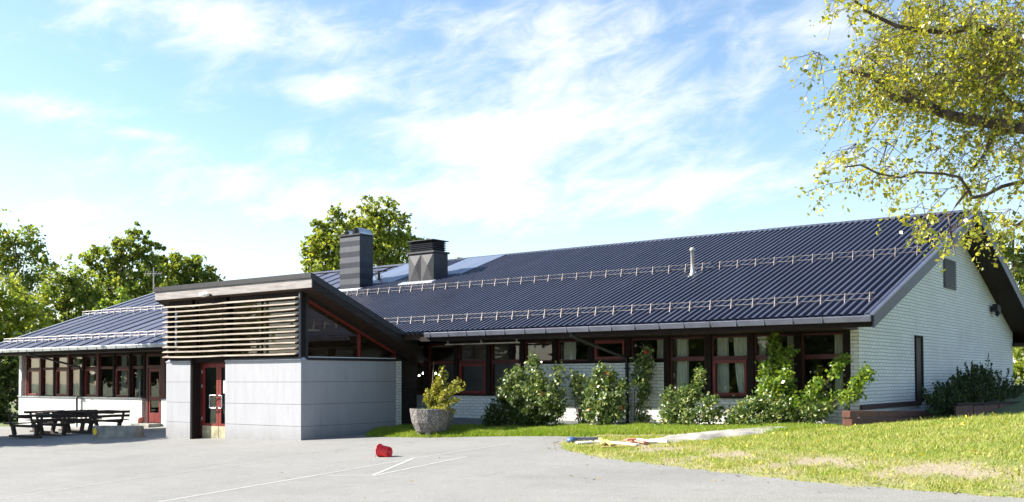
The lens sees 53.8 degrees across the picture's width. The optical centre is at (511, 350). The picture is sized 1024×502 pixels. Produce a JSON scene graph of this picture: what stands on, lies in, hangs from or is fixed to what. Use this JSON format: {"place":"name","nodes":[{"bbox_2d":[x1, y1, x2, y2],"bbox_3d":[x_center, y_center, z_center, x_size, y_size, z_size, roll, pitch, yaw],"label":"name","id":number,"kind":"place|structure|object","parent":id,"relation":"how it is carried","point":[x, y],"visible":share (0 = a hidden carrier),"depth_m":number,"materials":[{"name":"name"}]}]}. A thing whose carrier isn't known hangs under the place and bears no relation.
{"place":"outdoors","nodes":[
{"label":"outdoors","id":0,"kind":"place"},
{"bbox_2d":[0,426,1023,501],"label":"asphalt yard","id":1,"kind":"structure","parent":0,"point":[518,468],"depth_m":16.45,"materials":[{"name":"grey asphalt"}]},
{"bbox_2d":[3,413,75,437],"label":"picnic table","id":2,"kind":"object","parent":1,"relation":"on","point":[41,422],"visible":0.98,"depth_m":32.95,"materials":[{"name":"brown wood"}]},
{"bbox_2d":[24,410,91,433],"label":"picnic table","id":3,"kind":"object","parent":1,"relation":"on","point":[53,428],"visible":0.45,"depth_m":35.53,"materials":[{"name":"brown wood"}]},
{"bbox_2d":[57,409,129,433],"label":"picnic table","id":4,"kind":"object","parent":1,"relation":"on","point":[94,416],"visible":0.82,"depth_m":33.88,"materials":[{"name":"brown wood"}]},
{"bbox_2d":[92,425,143,438],"bbox_3d":[-11.796,2.461,30.251,1.620,0.459,0.432,-1,-2,20],"label":"concrete block","id":5,"kind":"object","parent":1,"relation":"on","point":[111,431],"depth_m":30.07,"materials":[{"name":"grey concrete"}]},
{"bbox_2d":[130,423,161,427],"bbox_3d":[-13.131,2.672,36.229,1.150,0.160,0.540,-1,-2,37],"label":"door step","id":6,"kind":"object","parent":1,"relation":"on","point":[147,425],"depth_m":36.01,"materials":[{"name":"concrete"}]},
{"bbox_2d":[137,417,143,422],"bbox_3d":[-13.413,2.493,36.484,0.240,0.210,0.234,-1,-2,37],"label":"flower pot","id":7,"kind":"object","parent":6,"relation":"on","point":[140,419],"visible":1,"depth_m":36.40,"materials":[{"name":"red paint"}]},
{"bbox_2d":[0,444,503,501],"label":"yard marking","id":8,"kind":"object","parent":1,"relation":"on","point":[309,476],"visible":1,"depth_m":16.72,"materials":[{"name":"white paint"}]},
{"bbox_2d":[375,444,392,456],"bbox_3d":[-2.466,1.917,19.433,0.267,0.263,0.262,-1,-2,37],"label":"bucket","id":9,"kind":"object","parent":1,"relation":"on","point":[381,450],"visible":1,"depth_m":19.39,"materials":[{"name":"red plastic"}]},
{"bbox_2d":[481,388,556,427],"bbox_3d":[0.184,1.446,24.724,2.382,1.090,0.925,-1,-2,37],"label":"leafy shrub","id":10,"kind":"object","parent":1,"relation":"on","point":[514,413],"visible":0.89,"depth_m":24.68,"materials":[{"name":"green plant"}]},
{"bbox_2d":[494,350,569,425],"bbox_3d":[0.473,0.967,24.846,2.133,1.983,1.141,-1,-2,37],"label":"rose bush","id":11,"kind":"object","parent":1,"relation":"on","point":[532,385],"visible":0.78,"depth_m":24.66,"materials":[{"name":"green plant"}]},
{"bbox_2d":[563,368,594,423],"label":"rose bush","id":12,"kind":"object","parent":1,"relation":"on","point":[580,381],"visible":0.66,"depth_m":24.52,"materials":[{"name":"green plant"}]},
{"bbox_2d":[578,360,631,424],"bbox_3d":[2.193,1.035,23.815,1.330,1.673,0.906,0,-2,10],"label":"rose bush","id":13,"kind":"object","parent":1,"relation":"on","point":[604,406],"visible":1,"depth_m":23.77,"materials":[{"name":"green plant"}]},
{"bbox_2d":[628,341,656,423],"bbox_3d":[3.119,0.794,23.921,0.702,2.075,0.688,-1,-2,37],"label":"climbing rose","id":14,"kind":"object","parent":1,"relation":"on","point":[646,368],"visible":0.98,"depth_m":23.86,"materials":[{"name":"green plant"}]},
{"bbox_2d":[654,363,731,426],"bbox_3d":[3.941,1.018,22.363,1.935,1.522,0.853,-1,-2,37],"label":"rose bush","id":15,"kind":"object","parent":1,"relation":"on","point":[673,412],"visible":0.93,"depth_m":22.32,"materials":[{"name":"green plant"}]},
{"bbox_2d":[720,388,834,425],"bbox_3d":[5.496,1.221,21.195,2.529,0.975,0.964,-1,-2,37],"label":"rose bush","id":16,"kind":"object","parent":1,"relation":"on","point":[742,412],"visible":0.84,"depth_m":21.14,"materials":[{"name":"green plant"}]},
{"bbox_2d":[0,378,1023,426],"bbox_3d":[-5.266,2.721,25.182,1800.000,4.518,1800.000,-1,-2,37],"label":"ground","id":17,"kind":"structure","parent":0,"point":[1014,408],"depth_m":25.51,"materials":[{"name":"green plant"}]},
{"bbox_2d":[0,331,21,421],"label":"dark tree","id":18,"kind":"object","parent":17,"relation":"on","point":[10,364],"visible":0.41,"depth_m":49.64,"materials":[{"name":"green plant"}]},
{"bbox_2d":[0,269,57,389],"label":"broadleaf tree","id":19,"kind":"object","parent":17,"relation":"on","point":[16,322],"visible":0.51,"depth_m":55.62,"materials":[{"name":"green plant"}]},
{"bbox_2d":[0,208,64,404],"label":"birch tree","id":20,"kind":"object","parent":17,"relation":"on","point":[7,244],"visible":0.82,"depth_m":61.83,"materials":[{"name":"green plant"}]},
{"bbox_2d":[25,253,116,331],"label":"broadleaf tree","id":21,"kind":"object","parent":17,"relation":"on","point":[67,298],"visible":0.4,"depth_m":65.28,"materials":[{"name":"green plant"}]},
{"bbox_2d":[92,286,132,311],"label":"broadleaf tree","id":22,"kind":"object","parent":17,"relation":"on","point":[120,291],"visible":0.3,"depth_m":57.86,"materials":[{"name":"green plant"}]},
{"bbox_2d":[70,221,177,317],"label":"broadleaf tree","id":23,"kind":"object","parent":17,"relation":"on","point":[122,257],"visible":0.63,"depth_m":69.48,"materials":[{"name":"green plant"}]},
{"bbox_2d":[156,248,225,286],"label":"broadleaf tree","id":24,"kind":"object","parent":17,"relation":"on","point":[190,268],"visible":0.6,"depth_m":73.42,"materials":[{"name":"green plant"}]},
{"bbox_2d":[153,272,431,439],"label":"entrance block","id":25,"kind":"structure","parent":17,"relation":"on","point":[304,356],"depth_m":26.99,"materials":[{"name":"white concrete"}]},
{"bbox_2d":[201,363,218,437],"bbox_3d":[-8.357,1.380,27.885,0.740,2.070,0.153,-1,-2,37],"label":"door","id":26,"kind":"structure","parent":25,"relation":"in","point":[209,430],"depth_m":27.90,"materials":[{"name":"red paint"}]},
{"bbox_2d":[218,363,224,437],"bbox_3d":[-7.763,1.367,27.444,0.720,2.070,0.144,-1,-2,37],"label":"door","id":27,"kind":"structure","parent":25,"relation":"in","point":[221,382],"depth_m":27.63,"materials":[{"name":"red paint"}]},
{"bbox_2d":[308,299,395,358],"bbox_3d":[-4.200,-0.545,26.749,0.060,1.467,3.189,-1,-2,37],"label":"window","id":28,"kind":"structure","parent":25,"relation":"in","point":[309,301],"depth_m":26.85,"materials":[{"name":"red paint"}]},
{"bbox_2d":[297,202,353,272],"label":"aspen tree","id":29,"kind":"object","parent":17,"relation":"on","point":[323,241],"visible":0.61,"depth_m":59.64,"materials":[{"name":"green plant"}]},
{"bbox_2d":[334,195,428,266],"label":"aspen tree","id":30,"kind":"object","parent":17,"relation":"on","point":[387,242],"visible":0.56,"depth_m":61.52,"materials":[{"name":"green plant"}]},
{"bbox_2d":[0,209,1023,426],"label":"school building","id":31,"kind":"structure","parent":17,"relation":"on","point":[894,313],"depth_m":27.21,"materials":[{"name":"blue metal"}]},
{"bbox_2d":[27,357,38,395],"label":"window","id":32,"kind":"structure","parent":31,"relation":"in","point":[35,370],"depth_m":41.86,"materials":[{"name":"red paint"}]},
{"bbox_2d":[42,357,52,395],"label":"window","id":33,"kind":"structure","parent":31,"relation":"in","point":[50,363],"depth_m":41.21,"materials":[{"name":"red paint"}]},
{"bbox_2d":[56,357,66,395],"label":"window","id":34,"kind":"structure","parent":31,"relation":"in","point":[63,369],"depth_m":40.54,"materials":[{"name":"red paint"}]},
{"bbox_2d":[70,356,81,396],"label":"window","id":35,"kind":"structure","parent":31,"relation":"in","point":[71,357],"depth_m":39.95,"materials":[{"name":"red paint"}]},
{"bbox_2d":[85,356,96,396],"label":"window","id":36,"kind":"structure","parent":31,"relation":"in","point":[91,368],"depth_m":39.28,"materials":[{"name":"red paint"}]},
{"bbox_2d":[99,355,112,396],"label":"window","id":37,"kind":"structure","parent":31,"relation":"in","point":[107,367],"depth_m":38.67,"materials":[{"name":"red paint"}]},
{"bbox_2d":[115,355,128,396],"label":"window","id":38,"kind":"structure","parent":31,"relation":"in","point":[123,369],"depth_m":37.97,"materials":[{"name":"red paint"}]},
{"bbox_2d":[131,354,142,397],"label":"window","id":39,"kind":"structure","parent":31,"relation":"in","point":[138,367],"depth_m":37.41,"materials":[{"name":"red paint"}]},
{"bbox_2d":[144,267,161,292],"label":"antenna","id":40,"kind":"object","parent":31,"relation":"on","point":[153,273],"visible":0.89,"depth_m":49.98,"materials":[{"name":"metal"}]},
{"bbox_2d":[145,354,161,422],"bbox_3d":[-12.922,1.349,36.522,1.020,2.480,0.172,-1,-2,37],"label":"door","id":41,"kind":"structure","parent":31,"relation":"in","point":[149,417],"depth_m":36.64,"materials":[{"name":"red paint"}]},
{"bbox_2d":[429,344,452,390],"bbox_3d":[-1.951,0.513,28.315,0.960,1.388,0.080,-1,-2,37],"label":"window","id":42,"kind":"structure","parent":31,"relation":"in","point":[435,362],"depth_m":28.51,"materials":[{"name":"red paint"}]},
{"bbox_2d":[459,344,485,394],"bbox_3d":[-1.057,0.492,27.624,1.000,1.388,0.108,-1,-2,37],"label":"window","id":43,"kind":"structure","parent":31,"relation":"in","point":[461,362],"depth_m":27.62,"materials":[{"name":"red paint"}]},
{"bbox_2d":[491,343,518,394],"bbox_3d":[-0.142,0.471,26.952,0.970,1.388,0.080,-1,-2,37],"label":"window","id":44,"kind":"structure","parent":31,"relation":"in","point":[493,361],"depth_m":27.18,"materials":[{"name":"red paint"}]},
{"bbox_2d":[525,341,551,361],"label":"window","id":45,"kind":"structure","parent":31,"relation":"in","point":[526,343],"depth_m":26.53,"materials":[{"name":"red paint"}]},
{"bbox_2d":[558,340,587,360],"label":"window","id":46,"kind":"structure","parent":31,"relation":"in","point":[569,346],"depth_m":25.91,"materials":[{"name":"red paint"}]},
{"bbox_2d":[594,339,624,360],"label":"window","id":47,"kind":"structure","parent":31,"relation":"in","point":[596,358],"depth_m":25.00,"materials":[{"name":"red paint"}]},
{"bbox_2d":[631,338,663,359],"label":"window","id":48,"kind":"structure","parent":31,"relation":"in","point":[660,341],"depth_m":24.36,"materials":[{"name":"red paint"}]},
{"bbox_2d":[670,337,704,396],"bbox_3d":[4.196,0.372,23.779,0.920,1.388,0.227,-1,-2,37],"label":"window","id":49,"kind":"structure","parent":31,"relation":"in","point":[682,358],"depth_m":23.96,"materials":[{"name":"red paint"}]},
{"bbox_2d":[712,336,747,396],"bbox_3d":[5.034,0.352,23.130,0.900,1.388,0.255,-1,-2,37],"label":"window","id":50,"kind":"structure","parent":31,"relation":"in","point":[720,375],"depth_m":23.19,"materials":[{"name":"red paint"}]},
{"bbox_2d":[754,334,793,396],"bbox_3d":[5.897,0.332,22.498,0.940,1.388,0.227,-1,-2,37],"label":"window","id":51,"kind":"structure","parent":31,"relation":"in","point":[790,337],"depth_m":22.68,"materials":[{"name":"red paint"}]},
{"bbox_2d":[801,333,843,397],"bbox_3d":[6.764,0.312,21.845,0.930,1.388,0.227,-1,-2,37],"label":"window","id":52,"kind":"structure","parent":31,"relation":"in","point":[839,382],"depth_m":21.76,"materials":[{"name":"red paint"}]},
{"bbox_2d":[914,335,923,400],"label":"narrow window","id":53,"kind":"structure","parent":31,"relation":"in","point":[918,340],"depth_m":24.80,"materials":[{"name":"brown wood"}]},
{"bbox_2d":[920,352,1023,417],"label":"juniper bush","id":54,"kind":"object","parent":17,"relation":"on","point":[972,385],"visible":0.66,"depth_m":25.31,"materials":[{"name":"green plant"}]},
{"bbox_2d":[983,214,1023,297],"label":"birch tree","id":55,"kind":"object","parent":17,"relation":"on","point":[1016,268],"visible":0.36,"depth_m":59.69,"materials":[{"name":"green plant"}]},
{"bbox_2d":[1013,347,1023,382],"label":"broadleaf tree","id":56,"kind":"object","parent":17,"relation":"on","point":[1018,368],"visible":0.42,"depth_m":44.75,"materials":[{"name":"green plant"}]},
{"bbox_2d":[0,0,1023,377],"label":"sky","id":57,"kind":"structure","parent":0,"point":[219,128],"materials":[{"name":"blue"}]},
{"bbox_2d":[282,436,989,501],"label":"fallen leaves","id":58,"kind":"object","parent":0,"point":[651,463],"visible":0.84,"depth_m":14.39,"materials":[{"name":"brown plant"}]},
{"bbox_2d":[363,411,1023,498],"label":"lawn","id":59,"kind":"structure","parent":0,"point":[954,468],"depth_m":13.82,"materials":[{"name":"plant"}]},
{"bbox_2d":[410,407,453,435],"bbox_3d":[-1.935,1.706,24.399,1.098,0.698,1.098,-1,-2,37],"label":"planter","id":60,"kind":"object","parent":59,"relation":"on","point":[425,421],"visible":0.93,"depth_m":23.99,"materials":[{"name":"stone"}]},
{"bbox_2d":[422,362,464,414],"bbox_3d":[-1.640,0.965,24.302,1.305,1.428,0.834,-1,-2,13],"label":"conifer shrub","id":61,"kind":"object","parent":60,"relation":"in","point":[435,399],"visible":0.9,"depth_m":24.23,"materials":[{"name":"green plant"}]},
{"bbox_2d":[566,437,577,441],"bbox_3d":[1.194,1.762,20.136,0.240,0.115,0.240,-1,-2,37],"label":"blue lid","id":62,"kind":"object","parent":59,"relation":"on","point":[573,439],"visible":0.82,"depth_m":20.06,"materials":[{"name":"plastic"}]},
{"bbox_2d":[576,441,593,443],"bbox_3d":[1.410,1.773,19.588,0.325,0.049,0.220,0,-2,-8],"label":"plank","id":63,"kind":"object","parent":59,"relation":"on","point":[583,442],"visible":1,"depth_m":19.49,"materials":[{"name":"white paint"}]},
{"bbox_2d":[575,437,597,440],"bbox_3d":[1.489,1.760,20.204,0.476,0.084,0.090,-1,-2,19],"label":"metal bar","id":64,"kind":"object","parent":59,"relation":"on","point":[586,438],"visible":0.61,"depth_m":20.16,"materials":[{"name":"grey metal"}]},
{"bbox_2d":[595,440,639,444],"bbox_3d":[1.993,1.747,19.258,0.110,0.037,1.444,1,-2,-26],"label":"plank","id":65,"kind":"object","parent":59,"relation":"on","point":[615,442],"visible":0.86,"depth_m":19.05,"materials":[{"name":"white paint"}]},
{"bbox_2d":[602,445,632,447],"bbox_3d":[1.922,1.744,18.459,0.570,0.047,0.040,0,-2,11],"label":"plank","id":66,"kind":"object","parent":59,"relation":"on","point":[616,446],"visible":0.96,"depth_m":18.44,"materials":[{"name":"yellow paint"}]},
{"bbox_2d":[604,440,613,445],"bbox_3d":[1.820,1.718,18.964,0.080,0.049,1.014,0,-2,-2],"label":"plank","id":67,"kind":"object","parent":66,"relation":"on","point":[609,442],"visible":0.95,"depth_m":18.79,"materials":[{"name":"yellow paint"}]},
{"bbox_2d":[627,438,647,442],"bbox_3d":[2.373,1.702,19.140,0.100,0.044,0.856,0,-2,-15],"label":"plank","id":68,"kind":"object","parent":59,"relation":"on","point":[640,441],"visible":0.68,"depth_m":18.99,"materials":[{"name":"red paint"}]},
{"bbox_2d":[636,438,656,442],"bbox_3d":[2.521,1.718,19.339,0.200,0.047,0.779,0,-2,-18],"label":"plank","id":69,"kind":"object","parent":59,"relation":"on","point":[650,441],"visible":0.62,"depth_m":19.17,"materials":[{"name":"white paint"}]},
{"bbox_2d":[649,439,668,442],"bbox_3d":[2.776,1.696,19.094,0.060,0.055,0.521,1,-2,-30],"label":"plank","id":70,"kind":"object","parent":59,"relation":"on","point":[663,441],"visible":0.8,"depth_m":19.00,"materials":[{"name":"white paint"}]},
{"bbox_2d":[655,426,788,442],"bbox_3d":[4.362,1.635,19.865,3.573,0.296,1.506,0,-2,-16],"label":"rock","id":71,"kind":"object","parent":59,"relation":"on","point":[705,435],"visible":0.58,"depth_m":19.46,"materials":[{"name":"grey stone"}]},
{"bbox_2d":[752,331,879,423],"bbox_3d":[6.313,0.583,21.051,2.838,2.136,1.049,-1,-2,37],"label":"tall shrub","id":72,"kind":"object","parent":59,"relation":"on","point":[776,366],"visible":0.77,"depth_m":21.10,"materials":[{"name":"green plant"}]},
{"bbox_2d":[645,413,1022,474],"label":"dandelions","id":73,"kind":"object","parent":59,"relation":"on","point":[962,423],"visible":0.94,"depth_m":15.95,"materials":[{"name":"yellow plant"}]},
{"bbox_2d":[842,411,944,426],"bbox_3d":[8.389,1.481,21.573,0.200,0.614,7.258,-1,-2,37],"label":"timber edging","id":74,"kind":"object","parent":59,"relation":"on","point":[854,417],"visible":0.35,"depth_m":19.96,"materials":[{"name":"red wood"}]},
{"bbox_2d":[779,0,1023,272],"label":"birch tree","id":75,"kind":"object","parent":59,"relation":"on","point":[982,51],"visible":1,"depth_m":10.70,"materials":[{"name":"green plant"}]},
{"bbox_2d":[953,401,1020,418],"bbox_3d":[13.101,1.686,26.371,0.090,0.923,12.154,-1,-2,37],"label":"plank edging","id":76,"kind":"object","parent":59,"relation":"on","point":[973,408],"visible":0.34,"depth_m":22.99,"materials":[{"name":"brown wood"}]}
]}

